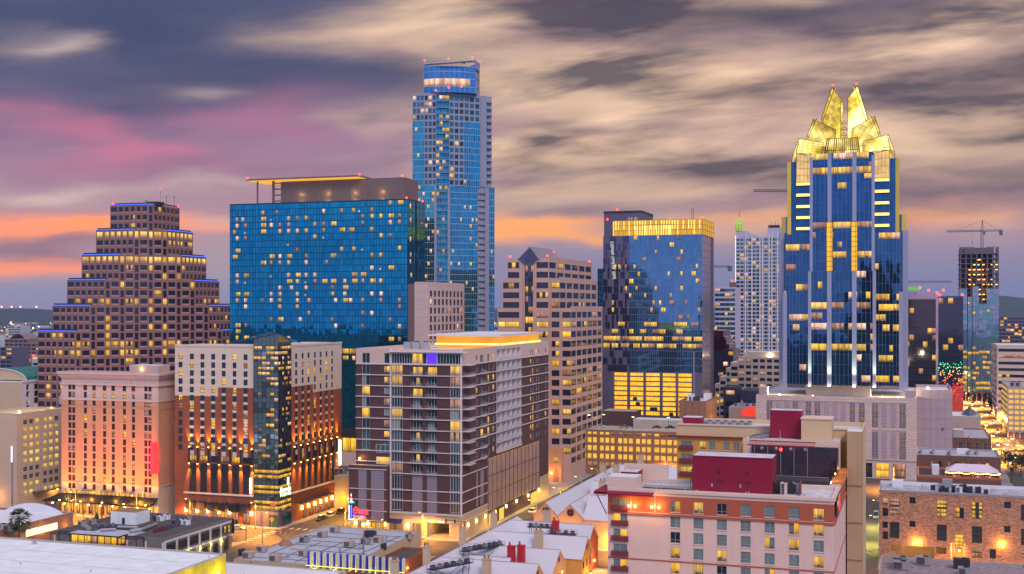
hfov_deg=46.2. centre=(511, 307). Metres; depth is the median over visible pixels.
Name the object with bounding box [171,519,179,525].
rooftop unit
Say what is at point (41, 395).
window
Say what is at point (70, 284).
window
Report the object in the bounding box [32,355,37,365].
suburban block
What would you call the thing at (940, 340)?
window
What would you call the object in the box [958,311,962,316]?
window
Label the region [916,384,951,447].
lilac concrete block
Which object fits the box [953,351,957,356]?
window
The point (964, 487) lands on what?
rooftop unit
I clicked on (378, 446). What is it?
window
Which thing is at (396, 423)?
window
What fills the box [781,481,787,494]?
rooftop unit
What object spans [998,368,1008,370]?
window
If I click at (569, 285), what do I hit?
window
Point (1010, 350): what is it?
window
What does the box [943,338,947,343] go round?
window
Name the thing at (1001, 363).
window
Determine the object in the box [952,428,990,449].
grey roof shop
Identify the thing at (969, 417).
white roof shop
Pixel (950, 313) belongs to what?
window
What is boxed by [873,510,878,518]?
parked van
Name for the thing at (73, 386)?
window
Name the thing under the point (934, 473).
roof deck building
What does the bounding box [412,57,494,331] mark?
tall residential tower
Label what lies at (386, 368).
window
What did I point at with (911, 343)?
window
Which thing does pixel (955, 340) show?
window
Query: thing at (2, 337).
distant city
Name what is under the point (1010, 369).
window
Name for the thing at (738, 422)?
rooftop unit
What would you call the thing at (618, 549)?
window
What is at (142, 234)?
window
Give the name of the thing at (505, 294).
window
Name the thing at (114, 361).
window
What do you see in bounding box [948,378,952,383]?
window
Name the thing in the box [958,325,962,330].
window
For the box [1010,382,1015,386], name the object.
rooftop unit
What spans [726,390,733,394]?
window
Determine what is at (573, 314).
window
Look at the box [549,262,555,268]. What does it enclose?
window
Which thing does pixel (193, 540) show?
window
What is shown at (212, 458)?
window
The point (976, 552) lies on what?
window
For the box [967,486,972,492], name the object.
rooftop unit
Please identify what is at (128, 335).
window
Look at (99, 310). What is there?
window
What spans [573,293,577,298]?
window
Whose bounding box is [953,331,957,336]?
window
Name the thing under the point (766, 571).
window
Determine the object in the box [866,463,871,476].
window
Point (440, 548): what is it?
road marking
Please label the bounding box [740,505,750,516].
window
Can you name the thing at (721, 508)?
window
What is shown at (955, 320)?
window
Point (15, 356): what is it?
suburban block
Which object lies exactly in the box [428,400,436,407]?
window
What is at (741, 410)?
market hall
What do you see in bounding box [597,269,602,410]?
navy glass block
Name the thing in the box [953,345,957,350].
window
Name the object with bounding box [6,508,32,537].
palm tree
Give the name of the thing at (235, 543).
pavement
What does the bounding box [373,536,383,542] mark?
rooftop unit
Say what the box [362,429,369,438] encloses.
window
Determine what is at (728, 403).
window
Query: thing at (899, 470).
window
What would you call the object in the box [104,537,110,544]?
window
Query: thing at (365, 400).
window
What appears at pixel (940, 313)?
window
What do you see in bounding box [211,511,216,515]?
window
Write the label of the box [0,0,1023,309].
sky
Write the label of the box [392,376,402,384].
window
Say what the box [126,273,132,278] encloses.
window
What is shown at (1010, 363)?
window
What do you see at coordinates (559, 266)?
window
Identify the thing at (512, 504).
service door
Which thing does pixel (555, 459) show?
window
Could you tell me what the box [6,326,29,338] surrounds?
suburban block
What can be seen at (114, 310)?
window
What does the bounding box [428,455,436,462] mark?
window
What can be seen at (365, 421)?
window
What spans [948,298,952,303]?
window
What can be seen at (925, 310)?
window
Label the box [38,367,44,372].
window
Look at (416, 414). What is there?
window
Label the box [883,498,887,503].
window
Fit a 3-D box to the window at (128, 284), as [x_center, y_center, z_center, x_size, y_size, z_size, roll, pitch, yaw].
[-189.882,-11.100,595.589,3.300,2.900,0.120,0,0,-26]
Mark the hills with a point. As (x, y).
(1009, 306)
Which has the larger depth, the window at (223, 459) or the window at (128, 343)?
the window at (128, 343)
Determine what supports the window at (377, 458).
in the apartment block at (451, 426)
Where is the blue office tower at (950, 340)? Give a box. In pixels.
[938,294,963,410]
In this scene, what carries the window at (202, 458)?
in the brick corner hotel at (258, 422)
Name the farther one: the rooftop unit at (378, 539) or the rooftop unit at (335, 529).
the rooftop unit at (335, 529)
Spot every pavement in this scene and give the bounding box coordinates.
[73,508,333,529]
[232,542,241,546]
[421,474,593,541]
[592,568,607,573]
[598,548,607,551]
[890,465,1012,485]
[963,400,968,410]
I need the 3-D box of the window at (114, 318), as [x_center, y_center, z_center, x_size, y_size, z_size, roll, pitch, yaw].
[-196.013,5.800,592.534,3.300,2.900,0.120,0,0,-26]
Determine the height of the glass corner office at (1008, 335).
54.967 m
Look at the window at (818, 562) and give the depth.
236.06 m
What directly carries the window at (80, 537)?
in the glass lounge at (96, 537)
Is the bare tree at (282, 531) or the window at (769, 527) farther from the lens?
the bare tree at (282, 531)
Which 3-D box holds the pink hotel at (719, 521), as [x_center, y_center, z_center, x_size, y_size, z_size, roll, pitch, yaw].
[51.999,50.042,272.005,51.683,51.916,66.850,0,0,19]
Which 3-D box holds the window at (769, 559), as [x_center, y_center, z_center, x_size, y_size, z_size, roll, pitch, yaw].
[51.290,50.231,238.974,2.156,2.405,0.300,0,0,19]
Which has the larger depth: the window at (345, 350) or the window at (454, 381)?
the window at (345, 350)
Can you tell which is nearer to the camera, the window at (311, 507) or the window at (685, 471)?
the window at (685, 471)
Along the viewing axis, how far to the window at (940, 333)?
739.28 m
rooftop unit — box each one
[3,524,12,531]
[78,520,85,526]
[89,519,95,524]
[152,514,158,520]
[157,515,164,521]
[163,514,170,520]
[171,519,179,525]
[183,519,190,525]
[184,514,191,518]
[238,548,245,555]
[242,551,254,558]
[256,545,267,552]
[269,554,280,561]
[298,549,308,556]
[299,536,309,542]
[317,531,327,537]
[330,526,339,532]
[339,468,346,473]
[343,540,354,547]
[360,537,370,543]
[364,530,376,537]
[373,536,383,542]
[380,543,386,549]
[405,532,412,539]
[693,396,699,400]
[703,420,711,423]
[711,420,719,423]
[719,420,727,424]
[735,421,744,424]
[743,421,752,424]
[774,481,780,493]
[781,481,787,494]
[787,482,793,493]
[792,482,798,493]
[892,555,907,565]
[892,559,907,570]
[916,555,930,565]
[951,485,957,491]
[953,557,969,568]
[955,486,961,492]
[958,566,969,573]
[959,484,966,491]
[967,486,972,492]
[975,486,980,493]
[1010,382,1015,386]
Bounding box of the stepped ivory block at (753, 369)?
[715,351,778,417]
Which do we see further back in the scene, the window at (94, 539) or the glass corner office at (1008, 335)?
the glass corner office at (1008, 335)
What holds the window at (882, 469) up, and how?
in the tower podium
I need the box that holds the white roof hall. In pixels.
[0,537,225,573]
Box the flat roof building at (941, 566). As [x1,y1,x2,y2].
[879,555,1023,573]
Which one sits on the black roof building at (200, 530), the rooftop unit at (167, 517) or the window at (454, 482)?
the rooftop unit at (167, 517)
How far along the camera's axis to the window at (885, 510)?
359.77 m
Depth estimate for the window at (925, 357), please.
732.27 m
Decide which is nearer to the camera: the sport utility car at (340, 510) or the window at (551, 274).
the sport utility car at (340, 510)
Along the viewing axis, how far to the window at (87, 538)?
347.42 m
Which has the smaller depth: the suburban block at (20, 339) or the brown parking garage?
the brown parking garage
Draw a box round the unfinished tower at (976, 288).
[958,247,998,401]
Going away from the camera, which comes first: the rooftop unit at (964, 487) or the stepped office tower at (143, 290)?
the rooftop unit at (964, 487)
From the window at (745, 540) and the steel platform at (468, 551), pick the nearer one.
the window at (745, 540)
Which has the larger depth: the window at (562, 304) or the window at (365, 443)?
the window at (562, 304)
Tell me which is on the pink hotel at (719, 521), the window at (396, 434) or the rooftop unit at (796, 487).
the rooftop unit at (796, 487)
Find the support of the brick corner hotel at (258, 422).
on the road
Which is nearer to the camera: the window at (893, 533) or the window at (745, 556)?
the window at (745, 556)
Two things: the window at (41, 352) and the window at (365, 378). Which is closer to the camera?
the window at (365, 378)
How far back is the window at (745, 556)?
240.54 m
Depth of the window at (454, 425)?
392.91 m
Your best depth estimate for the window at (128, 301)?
595.62 m
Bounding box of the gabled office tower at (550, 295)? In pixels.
[498,247,601,481]
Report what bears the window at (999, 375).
in the banded white office
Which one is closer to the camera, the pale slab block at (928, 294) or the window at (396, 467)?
the window at (396, 467)
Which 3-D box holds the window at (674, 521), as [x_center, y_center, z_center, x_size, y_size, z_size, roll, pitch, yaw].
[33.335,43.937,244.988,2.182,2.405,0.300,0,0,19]
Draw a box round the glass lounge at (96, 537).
[50,530,143,546]
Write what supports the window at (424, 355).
in the apartment block at (451, 426)
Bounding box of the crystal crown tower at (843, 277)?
[779,80,907,392]
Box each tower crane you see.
[714,265,731,270]
[753,189,786,191]
[908,281,951,282]
[948,220,1002,247]
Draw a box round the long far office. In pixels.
[999,317,1023,342]
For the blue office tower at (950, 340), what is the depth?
737.14 m
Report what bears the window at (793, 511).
in the pink hotel at (719, 521)
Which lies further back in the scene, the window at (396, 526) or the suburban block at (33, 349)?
the suburban block at (33, 349)
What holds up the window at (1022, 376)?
in the banded white office
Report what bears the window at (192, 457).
in the brick corner hotel at (258, 422)
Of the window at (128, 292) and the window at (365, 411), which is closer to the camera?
the window at (365, 411)
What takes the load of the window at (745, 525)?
in the pink hotel at (719, 521)
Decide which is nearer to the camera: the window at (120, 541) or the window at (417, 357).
the window at (120, 541)
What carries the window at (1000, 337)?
in the glass corner office at (1008, 335)
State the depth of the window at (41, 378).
590.70 m
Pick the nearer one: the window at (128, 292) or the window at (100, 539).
the window at (100, 539)
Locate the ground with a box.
[0,325,714,330]
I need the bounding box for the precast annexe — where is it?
[408,282,463,342]
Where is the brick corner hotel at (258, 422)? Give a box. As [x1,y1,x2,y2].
[175,332,341,526]
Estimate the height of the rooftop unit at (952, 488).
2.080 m
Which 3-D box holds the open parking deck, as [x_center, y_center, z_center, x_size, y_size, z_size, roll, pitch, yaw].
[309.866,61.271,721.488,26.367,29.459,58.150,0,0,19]
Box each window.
[6,327,13,336]
[38,333,44,338]
[38,342,44,347]
[38,350,44,355]
[38,359,44,364]
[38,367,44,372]
[38,376,44,381]
[38,384,44,389]
[38,393,44,398]
[38,401,44,406]
[46,206,228,407]
[53,308,58,312]
[53,316,58,321]
[53,324,58,328]
[68,282,73,287]
[68,290,73,295]
[71,535,77,541]
[72,385,134,483]
[78,535,83,542]
[82,257,88,262]
[82,265,88,270]
[82,333,88,338]
[82,342,88,347]
[82,350,88,355]
[82,359,88,364]
[85,535,90,542]
[91,536,97,543]
[97,232,102,237]
[97,240,102,245]
[97,308,103,312]
[97,316,103,321]
[97,325,103,330]
[97,333,103,338]
[97,342,103,347]
[97,350,103,355]
[97,359,103,364]
[98,536,103,543]
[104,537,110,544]
[111,207,116,212]
[111,216,116,220]
[111,537,117,544]
[112,282,118,287]
[112,290,118,295]
[112,299,118,304]
[112,308,118,312]
[112,316,118,321]
[112,325,118,329]
[112,333,118,338]
[112,342,118,346]
[112,350,118,355]
[112,359,118,363]
[118,536,124,544]
[126,265,132,270]
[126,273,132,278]
[126,282,132,287]
[126,290,132,295]
[126,299,132,304]
[126,308,132,312]
[126,316,132,321]
[126,324,132,329]
[126,333,132,338]
[126,341,132,346]
[167,542,175,549]
[178,538,186,548]
[189,510,195,514]
[190,455,196,460]
[190,535,197,544]
[200,455,206,461]
[200,510,206,515]
[201,351,332,451]
[201,531,208,541]
[210,456,217,461]
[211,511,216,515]
[212,528,219,537]
[213,543,217,552]
[221,456,228,462]
[222,512,227,516]
[222,525,229,534]
[224,539,228,550]
[232,457,239,462]
[232,512,237,523]
[243,457,250,463]
[243,513,249,524]
[269,515,277,526]
[283,510,291,525]
[303,507,306,517]
[310,505,312,515]
[316,503,319,513]
[322,501,324,511]
[327,499,330,509]
[342,438,355,451]
[343,348,348,353]
[349,348,355,353]
[362,353,369,362]
[362,364,369,373]
[362,375,369,384]
[362,386,369,394]
[362,397,369,405]
[362,408,369,416]
[362,418,369,427]
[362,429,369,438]
[362,440,369,448]
[371,522,383,528]
[376,444,389,452]
[376,457,389,463]
[384,348,545,456]
[384,353,389,362]
[390,522,402,529]
[392,353,411,363]
[392,365,402,374]
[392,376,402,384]
[392,387,402,395]
[392,398,402,406]
[392,408,402,417]
[392,419,402,428]
[392,430,402,439]
[392,441,402,450]
[392,452,402,461]
[392,463,402,472]
[392,475,402,488]
[392,490,402,498]
[392,500,402,509]
[410,523,421,535]
[413,96,423,119]
[413,353,421,363]
[413,367,421,374]
[413,378,421,385]
[413,389,421,396]
[413,400,421,407]
[413,410,421,418]
[413,421,421,429]
[413,432,421,440]
[413,443,421,450]
[413,454,421,461]
[413,465,421,472]
[423,354,425,363]
[427,354,436,363]
[428,367,436,374]
[428,378,436,385]
[428,389,436,396]
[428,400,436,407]
[428,411,436,418]
[428,422,436,429]
[428,433,436,440]
[428,444,436,451]
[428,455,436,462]
[428,466,436,473]
[437,354,459,363]
[450,366,459,375]
[450,377,459,386]
[450,388,459,397]
[450,399,459,408]
[450,410,459,419]
[450,421,459,430]
[450,432,459,441]
[450,443,459,452]
[450,454,459,463]
[450,465,459,474]
[450,477,459,491]
[450,493,459,502]
[450,504,459,512]
[498,312,518,317]
[498,322,518,327]
[503,283,518,288]
[503,292,518,297]
[503,302,518,307]
[508,262,600,453]
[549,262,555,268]
[549,272,555,277]
[553,457,557,462]
[557,263,562,268]
[560,292,564,297]
[560,302,564,307]
[565,264,570,269]
[567,283,571,288]
[567,509,573,516]
[571,312,575,317]
[571,331,575,336]
[571,341,575,346]
[571,408,575,414]
[571,417,575,424]
[572,265,577,270]
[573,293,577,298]
[580,284,584,289]
[580,293,584,298]
[582,321,586,326]
[582,349,586,354]
[611,498,628,510]
[611,513,628,525]
[611,528,628,540]
[611,543,628,556]
[611,559,628,571]
[670,501,679,512]
[670,517,680,528]
[670,532,680,543]
[670,547,680,559]
[670,562,679,573]
[679,441,692,449]
[679,453,691,462]
[679,466,691,475]
[693,502,703,514]
[693,518,703,529]
[693,533,703,545]
[693,549,703,560]
[693,564,702,573]
[700,441,705,449]
[709,442,715,450]
[716,519,726,530]
[716,550,726,562]
[717,503,726,515]
[717,534,726,546]
[717,566,726,573]
[723,442,729,450]
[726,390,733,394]
[726,401,733,405]
[733,442,739,451]
[736,238,778,355]
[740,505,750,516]
[740,536,750,548]
[740,552,750,563]
[741,520,750,532]
[741,567,750,573]
[764,506,774,517]
[764,522,774,533]
[764,537,774,549]
[764,553,774,565]
[764,569,774,573]
[788,523,799,535]
[788,539,799,551]
[788,555,799,567]
[789,507,799,519]
[789,571,798,573]
[813,508,823,520]
[813,525,823,536]
[813,540,823,552]
[813,556,823,568]
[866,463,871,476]
[876,463,888,477]
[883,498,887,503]
[883,508,887,515]
[883,521,887,527]
[883,531,887,538]
[890,498,899,514]
[890,522,898,537]
[893,464,905,478]
[909,301,913,306]
[909,308,913,313]
[909,321,913,326]
[909,328,913,333]
[909,341,913,346]
[909,348,913,353]
[909,355,913,360]
[909,368,913,373]
[909,375,913,380]
[909,521,915,526]
[910,497,915,503]
[923,301,927,306]
[923,308,927,313]
[923,321,927,326]
[923,328,927,333]
[923,335,927,340]
[923,348,927,353]
[923,355,927,360]
[923,368,927,373]
[923,375,927,380]
[937,500,946,516]
[937,524,946,540]
[938,298,942,303]
[938,311,942,316]
[938,318,942,323]
[938,331,942,336]
[938,338,942,343]
[938,351,942,356]
[943,298,947,303]
[943,311,947,316]
[943,318,947,323]
[943,331,947,336]
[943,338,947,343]
[943,351,947,356]
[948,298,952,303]
[948,311,952,316]
[948,318,952,323]
[948,331,952,336]
[948,338,952,343]
[948,351,952,356]
[948,358,952,363]
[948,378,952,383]
[953,298,957,303]
[953,311,957,316]
[953,318,957,323]
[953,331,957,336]
[953,338,957,343]
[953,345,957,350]
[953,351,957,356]
[955,508,963,517]
[955,535,962,545]
[958,298,962,303]
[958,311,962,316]
[958,318,962,323]
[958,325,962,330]
[958,331,962,336]
[958,338,962,343]
[958,345,962,350]
[972,502,981,518]
[972,526,981,542]
[972,548,981,557]
[990,549,995,558]
[998,349,1008,351]
[998,355,1008,357]
[998,362,1008,364]
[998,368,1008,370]
[998,374,1008,377]
[998,375,1023,409]
[999,329,1017,341]
[1004,502,1010,507]
[1004,526,1009,531]
[1009,349,1020,351]
[1009,355,1020,357]
[1009,362,1020,364]
[1009,368,1020,370]
[1009,375,1020,377]
[1015,318,1023,341]
[1021,504,1023,520]
[1021,529,1023,544]
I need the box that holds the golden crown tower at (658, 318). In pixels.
[603,208,713,417]
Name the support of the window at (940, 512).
in the brick warehouse
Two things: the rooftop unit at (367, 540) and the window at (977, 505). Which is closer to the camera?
the rooftop unit at (367, 540)
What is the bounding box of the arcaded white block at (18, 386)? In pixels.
[0,366,37,408]
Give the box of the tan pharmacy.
[334,471,348,511]
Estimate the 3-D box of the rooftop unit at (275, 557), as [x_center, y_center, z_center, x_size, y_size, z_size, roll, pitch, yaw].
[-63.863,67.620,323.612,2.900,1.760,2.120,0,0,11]
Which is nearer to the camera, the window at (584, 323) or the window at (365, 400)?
the window at (365, 400)
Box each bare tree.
[95,502,109,517]
[198,543,213,551]
[219,530,237,553]
[275,525,291,538]
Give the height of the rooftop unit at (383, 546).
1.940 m
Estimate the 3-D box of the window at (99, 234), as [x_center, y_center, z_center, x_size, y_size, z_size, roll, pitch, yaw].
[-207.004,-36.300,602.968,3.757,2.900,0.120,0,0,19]
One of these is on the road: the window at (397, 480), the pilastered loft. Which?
the pilastered loft
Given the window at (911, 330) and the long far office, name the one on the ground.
the long far office
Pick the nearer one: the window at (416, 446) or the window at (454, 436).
the window at (454, 436)
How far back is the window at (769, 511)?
239.07 m
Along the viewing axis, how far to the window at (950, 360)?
737.47 m
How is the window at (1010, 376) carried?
in the banded white office
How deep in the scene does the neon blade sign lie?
393.17 m
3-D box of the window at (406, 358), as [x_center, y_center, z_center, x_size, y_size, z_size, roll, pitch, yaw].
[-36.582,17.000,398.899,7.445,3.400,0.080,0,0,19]
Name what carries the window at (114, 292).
in the stepped office tower at (143, 290)
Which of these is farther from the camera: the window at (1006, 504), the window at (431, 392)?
the window at (431, 392)
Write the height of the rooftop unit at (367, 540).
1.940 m
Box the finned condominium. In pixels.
[735,215,780,355]
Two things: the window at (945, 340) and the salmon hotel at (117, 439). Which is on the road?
the salmon hotel at (117, 439)
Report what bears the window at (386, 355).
in the apartment block at (451, 426)
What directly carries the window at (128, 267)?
in the stepped office tower at (143, 290)
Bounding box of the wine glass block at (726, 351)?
[714,330,739,396]
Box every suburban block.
[0,346,29,367]
[5,333,37,346]
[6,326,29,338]
[26,343,37,365]
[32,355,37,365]
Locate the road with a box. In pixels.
[47,400,1023,573]
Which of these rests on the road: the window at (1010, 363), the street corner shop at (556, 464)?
the street corner shop at (556, 464)
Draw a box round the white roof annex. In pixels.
[226,561,345,573]
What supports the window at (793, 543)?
in the pink hotel at (719, 521)
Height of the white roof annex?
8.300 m
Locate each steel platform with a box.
[426,557,473,573]
[459,539,503,556]
[527,522,550,532]
[548,528,576,535]
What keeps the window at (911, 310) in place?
in the smoked glass tower at (922, 341)
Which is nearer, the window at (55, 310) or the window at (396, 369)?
the window at (396, 369)
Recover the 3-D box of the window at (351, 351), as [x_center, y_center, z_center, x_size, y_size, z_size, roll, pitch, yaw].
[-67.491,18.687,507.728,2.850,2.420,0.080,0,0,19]
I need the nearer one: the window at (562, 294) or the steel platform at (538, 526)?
the steel platform at (538, 526)
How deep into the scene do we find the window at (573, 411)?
527.82 m
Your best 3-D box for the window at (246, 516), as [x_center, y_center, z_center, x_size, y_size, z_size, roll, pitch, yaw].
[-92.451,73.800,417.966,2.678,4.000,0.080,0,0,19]
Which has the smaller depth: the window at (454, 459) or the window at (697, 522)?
the window at (697, 522)
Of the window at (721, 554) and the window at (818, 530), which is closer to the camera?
the window at (818, 530)
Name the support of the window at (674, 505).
in the pink hotel at (719, 521)
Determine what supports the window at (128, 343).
in the stepped office tower at (143, 290)
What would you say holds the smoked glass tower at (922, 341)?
on the road
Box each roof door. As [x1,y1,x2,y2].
[717,480,722,490]
[746,482,750,492]
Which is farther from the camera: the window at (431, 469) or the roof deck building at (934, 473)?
the roof deck building at (934, 473)
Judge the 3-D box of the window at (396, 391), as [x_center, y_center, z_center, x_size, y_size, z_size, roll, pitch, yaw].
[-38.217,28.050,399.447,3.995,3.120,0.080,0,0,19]
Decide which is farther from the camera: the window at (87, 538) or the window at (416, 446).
the window at (416, 446)
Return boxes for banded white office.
[991,342,1023,419]
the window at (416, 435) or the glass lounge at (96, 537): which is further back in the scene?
the window at (416, 435)
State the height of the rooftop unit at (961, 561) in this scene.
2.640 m
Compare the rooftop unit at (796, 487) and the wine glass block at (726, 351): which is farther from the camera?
the wine glass block at (726, 351)
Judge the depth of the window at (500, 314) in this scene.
526.15 m
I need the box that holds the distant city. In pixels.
[0,322,714,346]
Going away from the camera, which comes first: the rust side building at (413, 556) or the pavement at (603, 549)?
the rust side building at (413, 556)
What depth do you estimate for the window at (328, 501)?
449.98 m
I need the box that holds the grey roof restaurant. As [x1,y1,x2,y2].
[234,525,420,573]
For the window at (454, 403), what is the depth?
392.91 m
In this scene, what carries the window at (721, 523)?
in the pink hotel at (719, 521)
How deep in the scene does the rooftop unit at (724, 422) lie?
297.76 m
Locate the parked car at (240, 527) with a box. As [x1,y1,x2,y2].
[234,525,245,529]
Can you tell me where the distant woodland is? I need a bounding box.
[0,322,714,332]
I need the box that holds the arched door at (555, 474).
[553,468,558,481]
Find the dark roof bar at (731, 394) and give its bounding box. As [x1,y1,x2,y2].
[723,385,741,418]
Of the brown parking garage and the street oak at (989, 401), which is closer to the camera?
the brown parking garage
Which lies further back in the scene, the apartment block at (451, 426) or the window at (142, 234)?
the window at (142, 234)
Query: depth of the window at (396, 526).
399.88 m
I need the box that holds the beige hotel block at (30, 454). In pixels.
[0,395,60,507]
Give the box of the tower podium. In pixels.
[756,384,916,479]
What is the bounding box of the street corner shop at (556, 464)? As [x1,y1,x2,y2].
[550,447,563,481]
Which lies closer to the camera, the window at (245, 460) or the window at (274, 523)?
the window at (274, 523)
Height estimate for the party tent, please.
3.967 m
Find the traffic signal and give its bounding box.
[236,520,246,541]
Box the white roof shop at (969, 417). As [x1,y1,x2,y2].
[952,406,980,428]
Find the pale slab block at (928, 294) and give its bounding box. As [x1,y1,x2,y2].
[908,287,944,298]
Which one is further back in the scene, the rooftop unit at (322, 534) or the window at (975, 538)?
the rooftop unit at (322, 534)
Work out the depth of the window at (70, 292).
596.93 m
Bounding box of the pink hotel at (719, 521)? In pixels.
[593,408,865,573]
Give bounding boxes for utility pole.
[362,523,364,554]
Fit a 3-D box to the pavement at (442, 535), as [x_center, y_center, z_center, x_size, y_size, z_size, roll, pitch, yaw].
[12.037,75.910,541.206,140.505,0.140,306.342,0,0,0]
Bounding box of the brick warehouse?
[879,478,1023,563]
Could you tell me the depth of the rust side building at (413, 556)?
338.87 m
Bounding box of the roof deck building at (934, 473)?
[917,464,1001,485]
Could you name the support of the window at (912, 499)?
in the brick warehouse
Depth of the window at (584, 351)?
545.37 m
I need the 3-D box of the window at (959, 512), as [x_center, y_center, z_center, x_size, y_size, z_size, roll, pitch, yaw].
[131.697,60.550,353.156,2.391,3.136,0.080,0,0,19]
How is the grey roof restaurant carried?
on the road
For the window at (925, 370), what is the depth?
732.27 m
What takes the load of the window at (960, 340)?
in the blue office tower at (950, 340)
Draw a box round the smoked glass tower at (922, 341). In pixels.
[908,292,937,386]
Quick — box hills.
[0,296,1023,324]
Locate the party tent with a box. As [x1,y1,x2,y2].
[945,463,999,476]
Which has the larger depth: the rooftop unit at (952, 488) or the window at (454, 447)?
the window at (454, 447)
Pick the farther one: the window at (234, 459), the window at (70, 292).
the window at (70, 292)
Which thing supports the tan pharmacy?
on the road
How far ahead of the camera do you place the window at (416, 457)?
397.74 m
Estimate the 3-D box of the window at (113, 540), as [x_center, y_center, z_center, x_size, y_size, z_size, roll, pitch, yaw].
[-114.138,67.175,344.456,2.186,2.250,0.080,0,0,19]
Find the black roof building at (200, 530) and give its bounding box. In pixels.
[54,508,233,552]
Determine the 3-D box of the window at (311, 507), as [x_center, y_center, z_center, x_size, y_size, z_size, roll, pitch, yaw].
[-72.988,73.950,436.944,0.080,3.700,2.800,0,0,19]
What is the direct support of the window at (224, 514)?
in the brick corner hotel at (258, 422)
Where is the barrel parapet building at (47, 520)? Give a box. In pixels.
[0,503,72,540]
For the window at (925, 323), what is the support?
in the smoked glass tower at (922, 341)
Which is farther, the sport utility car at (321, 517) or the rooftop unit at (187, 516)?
the sport utility car at (321, 517)
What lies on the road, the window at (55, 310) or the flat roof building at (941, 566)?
the flat roof building at (941, 566)
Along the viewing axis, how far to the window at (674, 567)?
245.07 m
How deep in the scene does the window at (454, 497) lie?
392.91 m
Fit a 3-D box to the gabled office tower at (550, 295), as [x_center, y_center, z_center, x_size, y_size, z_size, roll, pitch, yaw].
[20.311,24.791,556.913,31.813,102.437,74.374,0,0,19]
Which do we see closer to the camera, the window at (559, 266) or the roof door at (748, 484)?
the roof door at (748, 484)
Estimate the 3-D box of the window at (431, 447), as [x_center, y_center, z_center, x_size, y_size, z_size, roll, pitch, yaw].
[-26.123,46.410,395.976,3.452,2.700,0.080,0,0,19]
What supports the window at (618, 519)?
in the pink hotel at (719, 521)
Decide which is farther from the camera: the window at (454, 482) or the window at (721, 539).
the window at (454, 482)
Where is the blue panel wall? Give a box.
[305,551,404,573]
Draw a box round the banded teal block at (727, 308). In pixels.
[715,280,740,355]
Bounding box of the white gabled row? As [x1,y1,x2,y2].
[390,507,598,573]
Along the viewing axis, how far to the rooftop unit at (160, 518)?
372.79 m
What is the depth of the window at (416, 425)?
397.74 m
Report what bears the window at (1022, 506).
in the brick warehouse
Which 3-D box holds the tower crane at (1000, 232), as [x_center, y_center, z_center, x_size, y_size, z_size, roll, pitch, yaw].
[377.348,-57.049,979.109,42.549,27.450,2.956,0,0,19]
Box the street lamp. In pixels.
[262,512,266,542]
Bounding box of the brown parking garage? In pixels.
[585,408,681,474]
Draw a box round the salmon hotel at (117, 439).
[42,359,174,517]
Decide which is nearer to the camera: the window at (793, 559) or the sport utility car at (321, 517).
the window at (793, 559)
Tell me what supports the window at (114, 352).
in the stepped office tower at (143, 290)
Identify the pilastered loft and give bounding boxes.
[679,393,716,418]
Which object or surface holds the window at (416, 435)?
in the apartment block at (451, 426)
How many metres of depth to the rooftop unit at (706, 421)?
299.19 m
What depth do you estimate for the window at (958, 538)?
353.20 m
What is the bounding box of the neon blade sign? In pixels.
[348,494,367,519]
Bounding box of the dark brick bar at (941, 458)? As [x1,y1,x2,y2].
[917,447,1000,475]
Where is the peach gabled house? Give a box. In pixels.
[525,452,676,547]
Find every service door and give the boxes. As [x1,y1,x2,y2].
[499,507,503,519]
[511,502,513,513]
[531,491,536,503]
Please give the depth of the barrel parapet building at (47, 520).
387.58 m
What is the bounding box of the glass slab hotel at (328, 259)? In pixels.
[230,173,424,471]
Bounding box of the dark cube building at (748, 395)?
[741,388,758,402]
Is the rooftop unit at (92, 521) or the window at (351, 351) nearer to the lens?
the rooftop unit at (92, 521)
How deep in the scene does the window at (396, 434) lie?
399.49 m
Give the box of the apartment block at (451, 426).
[348,331,548,538]
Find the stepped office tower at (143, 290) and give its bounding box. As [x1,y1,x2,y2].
[38,190,229,407]
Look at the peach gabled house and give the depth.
386.32 m
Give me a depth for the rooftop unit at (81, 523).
363.94 m
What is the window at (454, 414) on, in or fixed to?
in the apartment block at (451, 426)
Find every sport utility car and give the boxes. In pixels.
[315,514,325,520]
[326,511,334,517]
[335,508,344,513]
[528,507,535,513]
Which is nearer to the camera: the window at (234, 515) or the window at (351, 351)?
the window at (234, 515)
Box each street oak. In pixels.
[983,397,991,410]
[1000,449,1023,482]
[1013,454,1023,475]
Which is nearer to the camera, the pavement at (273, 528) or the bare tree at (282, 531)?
the bare tree at (282, 531)
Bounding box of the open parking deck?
[1001,381,1023,437]
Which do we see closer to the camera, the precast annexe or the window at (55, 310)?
the precast annexe
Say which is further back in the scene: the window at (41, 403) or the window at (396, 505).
the window at (41, 403)
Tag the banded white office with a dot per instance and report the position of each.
(1007, 362)
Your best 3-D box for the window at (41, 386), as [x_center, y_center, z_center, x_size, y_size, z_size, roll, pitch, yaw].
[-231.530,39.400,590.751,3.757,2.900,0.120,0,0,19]
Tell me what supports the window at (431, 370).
in the apartment block at (451, 426)
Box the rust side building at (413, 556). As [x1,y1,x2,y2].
[348,547,422,573]
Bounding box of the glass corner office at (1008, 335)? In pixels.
[999,327,1017,342]
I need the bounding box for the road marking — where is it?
[75,402,1023,559]
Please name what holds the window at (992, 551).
in the brick warehouse
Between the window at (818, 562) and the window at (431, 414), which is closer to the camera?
the window at (818, 562)
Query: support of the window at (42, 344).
in the stepped office tower at (143, 290)
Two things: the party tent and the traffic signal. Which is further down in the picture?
the traffic signal
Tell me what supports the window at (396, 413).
in the apartment block at (451, 426)
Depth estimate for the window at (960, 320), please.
735.68 m
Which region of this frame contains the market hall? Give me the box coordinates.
[729,400,755,418]

